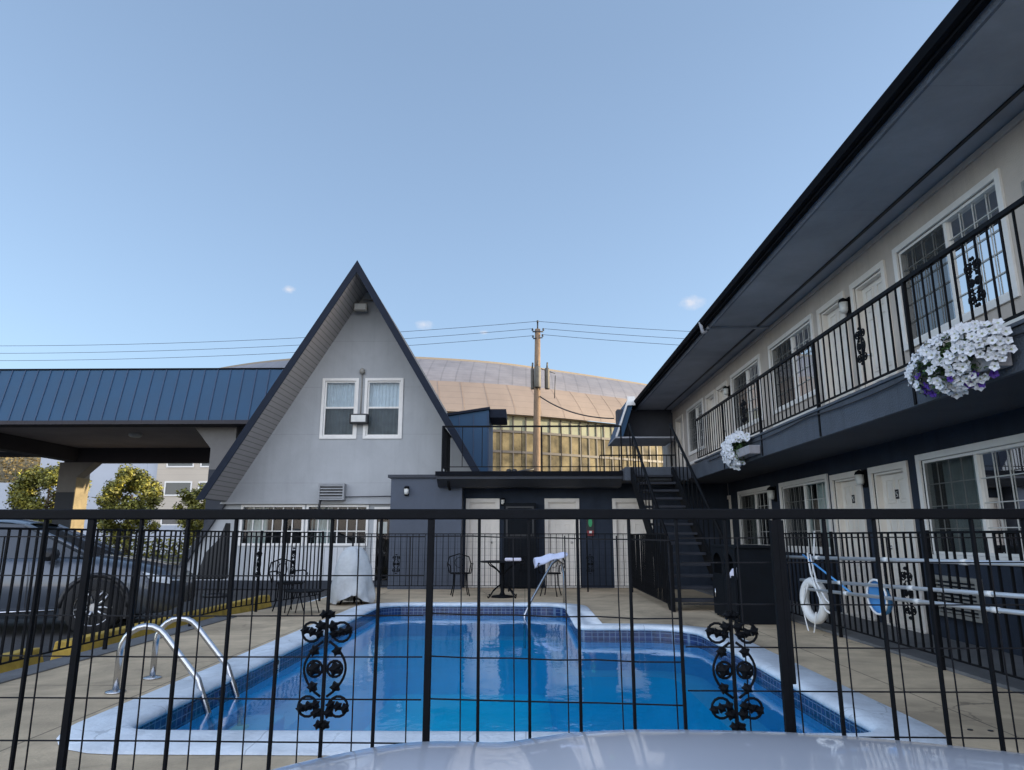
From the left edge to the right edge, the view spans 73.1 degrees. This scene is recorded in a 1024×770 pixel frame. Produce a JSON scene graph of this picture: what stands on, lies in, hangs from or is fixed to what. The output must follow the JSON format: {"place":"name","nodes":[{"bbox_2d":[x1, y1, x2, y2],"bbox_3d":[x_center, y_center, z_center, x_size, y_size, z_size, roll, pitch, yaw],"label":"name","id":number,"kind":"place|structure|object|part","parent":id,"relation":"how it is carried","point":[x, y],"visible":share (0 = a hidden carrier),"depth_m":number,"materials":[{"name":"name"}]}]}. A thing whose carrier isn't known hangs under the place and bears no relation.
{"place":"outdoors","nodes":[
{"label":"outdoors","id":0,"kind":"place"},
{"bbox_2d":[0,457,40,482],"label":"hill","id":1,"kind":"structure","parent":0,"point":[2,473],"depth_m":261.85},
{"bbox_2d":[0,457,40,482],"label":"wood","id":2,"kind":"object","parent":1,"relation":"on","point":[20,463],"visible":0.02,"depth_m":246.03,"materials":[{"name":"plant"}]},
{"bbox_2d":[0,457,208,524],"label":"office building","id":3,"kind":"structure","parent":0,"point":[172,478],"depth_m":59.83,"materials":[{"name":"white paint"}]},
{"bbox_2d":[160,520,181,524],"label":"window","id":4,"kind":"structure","parent":3,"relation":"in","point":[163,522],"depth_m":58.83,"materials":[{"name":"white paint"}]},
{"bbox_2d":[163,481,192,495],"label":"window","id":5,"kind":"structure","parent":3,"relation":"in","point":[170,487],"depth_m":59.47,"materials":[{"name":"white paint"}]},
{"bbox_2d":[166,463,193,466],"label":"window","id":6,"kind":"structure","parent":3,"relation":"in","point":[185,464],"depth_m":59.87,"materials":[{"name":"white paint"}]},
{"bbox_2d":[198,481,206,488],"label":"window","id":7,"kind":"structure","parent":3,"relation":"in","point":[200,482],"depth_m":59.48,"materials":[{"name":"white paint"}]},
{"bbox_2d":[200,463,208,466],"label":"window","id":8,"kind":"structure","parent":3,"relation":"in","point":[201,464],"depth_m":59.83,"materials":[{"name":"white paint"}]},
{"bbox_2d":[83,525,195,553],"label":"boundary wall","id":9,"kind":"structure","parent":0,"point":[168,527],"depth_m":49.31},
{"bbox_2d":[0,554,326,661],"bbox_3d":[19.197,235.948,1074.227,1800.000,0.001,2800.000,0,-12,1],"label":"ground","id":10,"kind":"structure","parent":0,"point":[18,637],"depth_m":10.43,"materials":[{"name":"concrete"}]},
{"bbox_2d":[0,648,43,672],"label":"parking kerb","id":11,"kind":"structure","parent":10,"relation":"on","point":[13,665],"depth_m":6.43,"materials":[{"name":"yellow paint"}]},
{"bbox_2d":[4,461,91,523],"bbox_3d":[-25.624,6.804,37.927,4.084,5.462,4.169,8,-14,-31],"label":"round tree","id":12,"kind":"object","parent":10,"relation":"on","point":[25,493],"visible":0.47,"depth_m":37.31,"materials":[{"name":"green plant"}]},
{"bbox_2d":[0,520,195,633],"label":"parked car","id":13,"kind":"object","parent":10,"relation":"on","point":[10,562],"visible":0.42,"depth_m":9.21,"materials":[{"name":"grey paint"}]},
{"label":"door","id":14,"kind":"part","parent":13,"relation":"part of","materials":[{"name":"black plastic"}]},
{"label":"windows","id":15,"kind":"part","parent":13,"relation":"part of","materials":[{"name":"black glass"}]},
{"bbox_2d":[92,464,164,554],"bbox_3d":[-20.390,6.754,36.915,3.503,5.131,3.862,0,-12,1],"label":"round tree","id":16,"kind":"object","parent":10,"relation":"on","point":[131,480],"visible":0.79,"depth_m":36.33,"materials":[{"name":"green plant"}]},
{"bbox_2d":[0,368,283,531],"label":"carport","id":17,"kind":"object","parent":10,"relation":"on","point":[82,423],"visible":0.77,"depth_m":19.95,"materials":[{"name":"blue metal"}]},
{"bbox_2d":[128,433,141,437],"bbox_3d":[-12.214,1.634,22.383,0.400,0.120,0.400,0,-12,1],"label":"ceiling lamp","id":18,"kind":"object","parent":17,"relation":"attached to","point":[135,435],"visible":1,"depth_m":22.25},
{"bbox_2d":[98,537,194,558],"bbox_3d":[-23.352,8.640,36.257,24.132,1.320,1.319,0,-12,1],"label":"hedge","id":19,"kind":"object","parent":10,"relation":"on","point":[151,547],"visible":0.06,"depth_m":36.02,"materials":[{"name":"green plant"}]},
{"bbox_2d":[50,595,271,659],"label":"parking kerb","id":20,"kind":"structure","parent":10,"relation":"on","point":[117,639],"depth_m":8.79,"materials":[{"name":"yellow paint"}]},
{"bbox_2d":[172,483,205,543],"bbox_3d":[-15.605,6.906,35.095,2.970,4.059,2.713,0,-12,1],"label":"round tree","id":21,"kind":"object","parent":10,"relation":"on","point":[189,500],"visible":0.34,"depth_m":34.54,"materials":[{"name":"green plant"}]},
{"bbox_2d":[196,523,230,597],"bbox_3d":[-6.402,3.792,15.000,0.742,1.553,0.600,0,-12,1],"label":"folded parasol","id":22,"kind":"object","parent":10,"relation":"on","point":[226,527],"visible":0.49,"depth_m":14.86,"materials":[{"name":"fabric"}]},
{"bbox_2d":[179,260,506,588],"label":"gabled house","id":23,"kind":"structure","parent":10,"relation":"on","point":[300,437],"depth_m":17.36,"materials":[{"name":"white paint"}]},
{"bbox_2d":[238,505,327,545],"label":"window","id":24,"kind":"structure","parent":23,"relation":"in","point":[249,525],"depth_m":17.42,"materials":[{"name":"white paint"}]},
{"bbox_2d":[319,378,358,438],"bbox_3d":[-4.397,0.612,17.679,0.940,1.570,0.205,0,-12,1],"label":"window","id":25,"kind":"structure","parent":23,"relation":"in","point":[340,395],"depth_m":17.62,"materials":[{"name":"glass"}]},
{"bbox_2d":[298,505,386,552],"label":"window","id":26,"kind":"structure","parent":23,"relation":"in","point":[341,527],"depth_m":17.40,"materials":[{"name":"white paint"}]},
{"bbox_2d":[317,483,390,508],"bbox_3d":[-3.850,2.845,16.994,1.900,0.825,0.220,0,-12,1],"label":"air conditioner","id":27,"kind":"object","parent":23,"relation":"attached to","point":[331,491],"visible":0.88,"depth_m":16.98,"materials":[{"name":"grey plastic"}]},
{"bbox_2d":[349,368,368,423],"bbox_3d":[-3.850,0.272,17.552,0.460,1.460,0.262,0,-12,1],"label":"floodlight","id":28,"kind":"object","parent":23,"relation":"attached to","point":[360,418],"visible":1,"depth_m":17.31,"materials":[{"name":"white plastic"}]},
{"bbox_2d":[354,299,372,311],"bbox_3d":[-3.865,-2.090,17.983,0.490,0.358,0.207,3,-13,-14],"label":"floodlight","id":29,"kind":"object","parent":23,"relation":"attached to","point":[361,307],"visible":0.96,"depth_m":17.89,"materials":[{"name":"grey metal"}]},
{"bbox_2d":[372,507,389,579],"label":"door","id":30,"kind":"structure","parent":23,"relation":"in","point":[386,525],"depth_m":17.14,"materials":[{"name":"white paint"}]},
{"bbox_2d":[363,378,403,438],"bbox_3d":[-3.272,0.607,17.659,0.990,1.570,0.205,0,-12,1],"label":"window","id":31,"kind":"structure","parent":23,"relation":"in","point":[383,404],"depth_m":17.60,"materials":[{"name":"white glass"}]},
{"bbox_2d":[221,357,662,470],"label":"arena","id":32,"kind":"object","parent":10,"relation":"on","point":[460,384],"visible":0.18,"depth_m":85.06},
{"bbox_2d":[0,509,1023,769],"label":"iron fence","id":33,"kind":"object","parent":10,"relation":"on","point":[780,569],"visible":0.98,"depth_m":1.77,"materials":[{"name":"metal"}]},
{"bbox_2d":[519,320,555,470],"bbox_3d":[1.087,2.461,32.069,1.977,11.441,0.651,0,-12,1],"label":"utility pole","id":34,"kind":"object","parent":10,"relation":"on","point":[536,378],"visible":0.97,"depth_m":32.43,"materials":[{"name":"brown wood"}]},
{"bbox_2d":[0,329,524,353],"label":"overhead wire","id":35,"kind":"object","parent":34,"relation":"attached to","point":[252,347],"visible":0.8,"depth_m":34.02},
{"bbox_2d":[0,336,525,360],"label":"overhead wire","id":36,"kind":"object","parent":34,"relation":"attached to","point":[224,355],"visible":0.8,"depth_m":34.09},
{"bbox_2d":[38,321,536,345],"bbox_3d":[-21.081,-2.394,34.683,44.726,0.816,0.016,-1,-12,3],"label":"overhead wire","id":37,"kind":"object","parent":34,"relation":"attached to","point":[261,339],"visible":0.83,"depth_m":34.20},
{"bbox_2d":[540,396,613,418],"bbox_3d":[2.353,0.829,27.880,0.042,2.641,9.385,3,-13,-13],"label":"overhead wire","id":38,"kind":"object","parent":34,"relation":"attached to","point":[575,412],"visible":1,"depth_m":27.23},
{"bbox_2d":[550,335,672,344],"bbox_3d":[21.027,-2.046,33.803,39.148,1.072,0.016,0,-12,-2],"label":"overhead wire","id":39,"kind":"object","parent":34,"relation":"attached to","point":[612,340],"visible":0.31,"depth_m":33.22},
{"bbox_2d":[538,321,689,331],"bbox_3d":[20.913,-2.929,34.049,39.372,1.240,0.016,0,-12,-2],"label":"overhead wire","id":40,"kind":"object","parent":34,"relation":"attached to","point":[608,326],"visible":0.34,"depth_m":33.47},
{"bbox_2d":[551,329,683,338],"bbox_3d":[21.047,-2.480,33.898,39.108,1.182,0.016,0,-12,-2],"label":"overhead wire","id":41,"kind":"object","parent":34,"relation":"attached to","point":[618,334],"visible":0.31,"depth_m":33.29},
{"bbox_2d":[387,425,730,588],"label":"back building","id":42,"kind":"structure","parent":10,"relation":"on","point":[446,488],"depth_m":15.84,"materials":[{"name":"paint"}]},
{"bbox_2d":[404,486,408,495],"bbox_3d":[-2.403,2.409,15.717,0.130,0.220,0.150,0,-12,1],"label":"wall lamp","id":43,"kind":"object","parent":42,"relation":"attached to","point":[406,490],"visible":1,"depth_m":15.68,"materials":[{"name":"glass"}]},
{"bbox_2d":[465,498,499,586],"bbox_3d":[-0.683,3.658,16.054,0.790,2.005,0.200,0,-12,1],"label":"door","id":44,"kind":"structure","parent":42,"relation":"in","point":[487,526],"depth_m":16.03,"materials":[{"name":"white wood"}]},
{"bbox_2d":[544,498,580,587],"bbox_3d":[1.167,3.651,16.022,0.810,2.005,0.200,0,-12,1],"label":"door","id":45,"kind":"structure","parent":42,"relation":"in","point":[551,525],"depth_m":16.02,"materials":[{"name":"white wood"}]},
{"bbox_2d":[586,519,593,535],"bbox_3d":[1.816,3.269,16.019,0.180,0.470,0.045,0,-12,1],"label":"wall sign","id":46,"kind":"object","parent":42,"relation":"attached to","point":[589,525],"visible":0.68,"depth_m":16.01,"materials":[{"name":"green plastic"}]},
{"bbox_2d":[612,498,653,587],"bbox_3d":[2.807,3.645,15.994,0.930,2.005,0.200,0,-12,1],"label":"door","id":47,"kind":"structure","parent":42,"relation":"in","point":[619,525],"depth_m":16.03,"materials":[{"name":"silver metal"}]},
{"bbox_2d":[272,729,1023,769],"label":"white car","id":48,"kind":"object","parent":10,"relation":"on","point":[655,749],"visible":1,"depth_m":0.96,"materials":[{"name":"paint"}]},
{"bbox_2d":[599,0,1023,655],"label":"motel wing","id":49,"kind":"structure","parent":10,"relation":"on","point":[901,224],"depth_m":8.21,"materials":[{"name":"grey paint"}]},
{"bbox_2d":[675,414,685,466],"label":"door","id":50,"kind":"structure","parent":49,"relation":"in","point":[679,427],"depth_m":21.30,"materials":[{"name":"silver metal"}]},
{"bbox_2d":[686,398,705,455],"bbox_3d":[5.138,1.194,19.149,0.128,1.350,1.850,0,-12,1],"label":"window","id":51,"kind":"structure","parent":49,"relation":"in","point":[697,411],"depth_m":19.37,"materials":[{"name":"white glass"}]},
{"bbox_2d":[705,389,718,455],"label":"door","id":52,"kind":"structure","parent":49,"relation":"in","point":[711,401],"depth_m":17.72,"materials":[{"name":"white wood"}]},
{"bbox_2d":[716,380,730,449],"bbox_3d":[5.104,1.006,16.402,0.200,2.095,0.920,0,-12,1],"label":"door","id":53,"kind":"structure","parent":49,"relation":"in","point":[721,397],"depth_m":16.71,"materials":[{"name":"silver metal"}]},
{"bbox_2d":[723,385,730,396],"bbox_3d":[4.966,0.140,16.005,0.156,0.242,0.143,0,-12,1],"label":"wall lamp","id":54,"kind":"object","parent":49,"relation":"attached to","point":[726,390],"visible":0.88,"depth_m":15.97,"materials":[{"name":"glass"}]},
{"bbox_2d":[727,495,733,543],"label":"door","id":55,"kind":"structure","parent":49,"relation":"in","point":[729,496],"depth_m":15.85,"materials":[{"name":"silver metal"}]},
{"bbox_2d":[720,431,760,470],"bbox_3d":[3.575,1.036,11.079,0.308,0.644,1.512,0,-12,1],"label":"flower box","id":56,"kind":"object","parent":49,"relation":"attached to","point":[732,454],"visible":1,"depth_m":10.93,"materials":[{"name":"white plant"}]},
{"bbox_2d":[730,354,764,433],"bbox_3d":[5.060,0.240,14.783,0.128,1.350,1.990,0,-12,1],"label":"window","id":57,"kind":"structure","parent":49,"relation":"in","point":[751,372],"depth_m":14.81,"materials":[{"name":"white paint"}]},
{"bbox_2d":[737,485,771,544],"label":"window","id":58,"kind":"structure","parent":49,"relation":"in","point":[755,499],"depth_m":14.74,"materials":[{"name":"white paint"}]},
{"bbox_2d":[767,486,776,501],"bbox_3d":[4.917,2.065,13.097,0.170,0.286,0.169,0,-12,1],"label":"wall lamp","id":59,"kind":"object","parent":49,"relation":"attached to","point":[772,492],"visible":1,"depth_m":13.05,"materials":[{"name":"glass"}]},
{"bbox_2d":[767,313,819,414],"bbox_3d":[5.015,-0.307,12.278,0.128,1.350,2.080,0,-12,1],"label":"window","id":60,"kind":"structure","parent":49,"relation":"in","point":[805,333],"depth_m":12.27,"materials":[{"name":"glass"}]},
{"bbox_2d":[778,474,834,554],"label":"window","id":61,"kind":"structure","parent":49,"relation":"in","point":[809,494],"depth_m":11.95,"materials":[{"name":"glass"}]},
{"bbox_2d":[816,291,854,404],"bbox_3d":[4.999,-0.282,10.506,0.200,2.095,0.950,0,-12,1],"label":"door","id":62,"kind":"structure","parent":49,"relation":"in","point":[832,315],"depth_m":10.76,"materials":[{"name":"silver metal"}]},
{"bbox_2d":[838,297,851,315],"bbox_3d":[4.857,-1.148,10.104,0.163,0.264,0.156,0,-12,1],"label":"wall lamp","id":63,"kind":"object","parent":49,"relation":"attached to","point":[844,305],"visible":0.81,"depth_m":10.06,"materials":[{"name":"glass"}]},
{"bbox_2d":[829,470,876,620],"bbox_3d":[5.001,2.313,10.037,0.200,2.065,0.980,0,-12,1],"label":"door","id":64,"kind":"structure","parent":49,"relation":"in","point":[849,495],"depth_m":10.22,"materials":[{"name":"silver metal"}]},
{"bbox_2d":[854,470,868,487],"bbox_3d":[4.862,1.308,9.639,0.156,0.242,0.143,0,-12,1],"label":"wall lamp","id":65,"kind":"object","parent":49,"relation":"attached to","point":[861,477],"visible":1,"depth_m":9.60,"materials":[{"name":"glass"}]},
{"bbox_2d":[849,260,898,388],"bbox_3d":[4.978,-0.532,9.364,0.200,2.095,0.970,0,-12,1],"label":"door","id":66,"kind":"structure","parent":49,"relation":"in","point":[876,284],"depth_m":9.54,"materials":[{"name":"silver metal"}]},
{"bbox_2d":[867,461,928,633],"bbox_3d":[4.979,2.052,8.845,0.200,2.065,0.980,0,-12,1],"label":"door","id":67,"kind":"structure","parent":49,"relation":"in","point":[893,488],"depth_m":8.95,"materials":[{"name":"white wood"}]},
{"bbox_2d":[892,168,1020,350],"bbox_3d":[4.934,-1.295,7.755,0.128,1.350,2.040,0,-12,1],"label":"window","id":68,"kind":"structure","parent":49,"relation":"in","point":[989,201],"depth_m":7.66,"materials":[{"name":"glass"}]},
{"bbox_2d":[904,318,1017,398],"bbox_3d":[3.474,-0.185,5.509,0.310,0.579,1.283,0,-12,1],"label":"flower box","id":69,"kind":"object","parent":49,"relation":"attached to","point":[956,379],"visible":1,"depth_m":5.27,"materials":[{"name":"white plant"}]},
{"bbox_2d":[914,433,1023,560],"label":"window","id":70,"kind":"structure","parent":49,"relation":"in","point":[990,478],"depth_m":7.32,"materials":[{"name":"glass"}]},
{"bbox_2d":[0,0,957,601],"label":"sky","id":71,"kind":"structure","parent":0,"point":[173,173],"materials":[{"name":"blue"}]},
{"bbox_2d":[0,588,1023,769],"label":"pool deck","id":72,"kind":"structure","parent":0,"point":[868,667],"depth_m":5.79,"materials":[{"name":"grey concrete"}]},
{"bbox_2d":[0,527,323,664],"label":"iron fence","id":73,"kind":"object","parent":72,"relation":"on","point":[111,592],"visible":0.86,"depth_m":7.70,"materials":[{"name":"black metal"}]},
{"bbox_2d":[268,558,307,612],"bbox_3d":[-3.546,3.167,10.959,0.481,0.815,0.519,-10,-16,38],"label":"iron chair","id":74,"kind":"object","parent":72,"relation":"on","point":[288,582],"visible":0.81,"depth_m":11.01,"materials":[{"name":"black metal"}]},
{"bbox_2d":[285,589,323,614],"bbox_3d":[-3.159,3.302,10.494,0.580,0.353,0.580,0,-12,1],"label":"side table","id":75,"kind":"object","parent":72,"relation":"on","point":[299,591],"visible":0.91,"depth_m":10.46,"materials":[{"name":"metal"}]},
{"bbox_2d":[330,546,375,603],"bbox_3d":[-2.798,3.341,12.142,0.811,0.989,0.832,0,-12,1],"label":"covered grill","id":76,"kind":"object","parent":72,"relation":"on","point":[344,588],"visible":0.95,"depth_m":11.92,"materials":[{"name":"fabric"}]},
{"bbox_2d":[447,553,472,596],"bbox_3d":[-1.037,3.790,13.809,0.519,0.815,0.482,2,-13,-10],"label":"iron chair","id":77,"kind":"object","parent":72,"relation":"on","point":[459,572],"visible":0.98,"depth_m":13.90,"materials":[{"name":"black metal"}]},
{"bbox_2d":[352,533,627,591],"bbox_3d":[-0.466,3.792,14.785,5.979,1.220,0.058,0,-12,1],"label":"iron fence","id":78,"kind":"object","parent":72,"relation":"on","point":[509,548],"visible":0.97,"depth_m":14.82,"materials":[{"name":"metal"}]},
{"bbox_2d":[56,602,946,755],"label":"swimming pool","id":79,"kind":"structure","parent":72,"relation":"in","point":[654,682],"depth_m":8.36,"materials":[{"name":"liquid"}]},
{"bbox_2d":[104,617,248,729],"bbox_3d":[-2.616,2.505,5.453,0.915,1.255,0.676,0,-12,1],"label":"pool ladder","id":80,"kind":"object","parent":79,"relation":"attached to","point":[169,641],"visible":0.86,"depth_m":5.31,"materials":[{"name":"silver metal"}]},
{"bbox_2d":[356,613,568,628],"bbox_3d":[-0.029,3.042,7.884,4.850,0.001,8.200,0,-12,1],"label":"tile border","id":81,"kind":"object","parent":79,"relation":"in","point":[438,617],"depth_m":11.16,"materials":[{"name":"blue tile"}]},
{"bbox_2d":[481,560,524,598],"bbox_3d":[-0.187,3.770,13.410,0.880,0.684,0.880,0,-12,1],"label":"bistro table","id":82,"kind":"object","parent":72,"relation":"on","point":[502,581],"visible":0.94,"depth_m":13.31,"materials":[{"name":"metal"}]},
{"bbox_2d":[505,558,520,560],"bbox_3d":[0.022,3.394,13.437,0.320,0.058,0.200,0,-12,1],"label":"folded towel","id":83,"kind":"object","parent":82,"relation":"on","point":[511,559],"visible":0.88,"depth_m":13.34,"materials":[{"name":"white fabric"}]},
{"bbox_2d":[504,503,536,587],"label":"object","id":84,"kind":"object","parent":72,"relation":"on","point":[515,526],"depth_m":15.64,"materials":[{"name":"black plastic"}]},
{"bbox_2d":[523,559,564,647],"bbox_3d":[0.546,3.667,11.726,0.085,1.363,1.288,-9,-15,34],"label":"pool handrail","id":85,"kind":"object","parent":72,"relation":"attached to","point":[534,595],"visible":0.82,"depth_m":11.73,"materials":[{"name":"silver metal"}]},
{"bbox_2d":[538,553,564,596],"bbox_3d":[0.778,3.783,13.778,0.519,0.815,0.482,-4,-13,18],"label":"iron chair","id":86,"kind":"object","parent":72,"relation":"on","point":[550,572],"visible":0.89,"depth_m":13.79,"materials":[{"name":"black metal"}]},
{"bbox_2d":[533,552,567,568],"bbox_3d":[0.783,3.559,14.032,0.700,0.327,0.200,0,-12,1],"label":"pool towel","id":87,"kind":"object","parent":86,"relation":"on","point":[544,559],"visible":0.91,"depth_m":13.97,"materials":[{"name":"white fabric"}]},
{"bbox_2d":[631,533,669,603],"bbox_3d":[2.502,3.361,12.789,0.033,1.210,3.830,0,-12,1],"label":"iron fence","id":88,"kind":"object","parent":72,"relation":"on","point":[645,571],"visible":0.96,"depth_m":12.38,"materials":[{"name":"black metal"}]},
{"bbox_2d":[628,423,723,611],"bbox_3d":[3.011,2.197,13.066,0.950,3.603,3.968,0,-12,1],"label":"outdoor staircase","id":89,"kind":"structure","parent":72,"relation":"on","point":[702,544],"depth_m":12.93,"materials":[{"name":"metal"}]},
{"bbox_2d":[711,544,775,624],"bbox_3d":[3.310,2.824,9.904,0.620,1.030,1.230,0,-12,1],"label":"bin enclosure","id":90,"kind":"object","parent":72,"relation":"on","point":[757,583],"visible":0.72,"depth_m":9.38,"materials":[{"name":"black metal"}]},
{"bbox_2d":[730,567,736,577],"bbox_3d":[3.124,2.626,9.608,0.200,0.170,0.190,0,-12,1],"label":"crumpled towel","id":91,"kind":"object","parent":90,"relation":"in","point":[732,572],"visible":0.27,"depth_m":9.58,"materials":[{"name":"white fabric"}]},
{"bbox_2d":[784,530,1023,680],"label":"iron fence","id":92,"kind":"object","parent":72,"relation":"on","point":[907,609],"visible":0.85,"depth_m":6.51,"materials":[{"name":"black metal"}]},
{"bbox_2d":[800,531,829,632],"bbox_3d":[3.779,2.496,8.671,0.184,1.298,0.544,0,-12,1],"label":"life ring","id":93,"kind":"object","parent":92,"relation":"hanging from","point":[819,617],"visible":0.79,"depth_m":8.65,"materials":[{"name":"white plastic"}]},
{"bbox_2d":[802,554,850,591],"bbox_3d":[3.750,2.242,8.273,0.022,0.391,1.256,0,-12,1],"label":"pool pole","id":94,"kind":"object","parent":92,"relation":"attached to","point":[834,579],"visible":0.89,"depth_m":8.30,"materials":[{"name":"blue metal"}]},
{"bbox_2d":[866,579,892,615],"bbox_3d":[3.783,2.166,7.056,0.132,0.356,0.421,0,-12,1],"label":"leaf net","id":95,"kind":"object","parent":92,"relation":"hanging from","point":[876,610],"visible":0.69,"depth_m":7.16,"materials":[{"name":"blue plastic"}]},
{"bbox_2d":[786,555,1023,565],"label":"pool pole","id":96,"kind":"object","parent":92,"relation":"attached to","point":[883,559],"visible":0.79,"depth_m":6.43,"materials":[{"name":"metal"}]},
{"bbox_2d":[807,552,829,613],"bbox_3d":[3.730,2.392,8.383,0.040,0.685,0.694,-1,-12,4],"label":"pool hose","id":97,"kind":"object","parent":96,"relation":"hanging from","point":[819,597],"visible":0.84,"depth_m":8.50,"materials":[{"name":"white plastic"}]},
{"bbox_2d":[799,578,1023,598],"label":"pool pole","id":98,"kind":"object","parent":92,"relation":"attached to","point":[975,592],"visible":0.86,"depth_m":6.05,"materials":[{"name":"metal"}]},
{"bbox_2d":[805,588,1023,615],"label":"pool pole","id":99,"kind":"object","parent":92,"relation":"attached to","point":[988,609],"visible":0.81,"depth_m":6.25,"materials":[{"name":"metal"}]},
{"bbox_2d":[0,590,1023,694],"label":"walkway","id":100,"kind":"structure","parent":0,"point":[982,675],"depth_m":6.90,"materials":[{"name":"grey concrete"}]}
]}

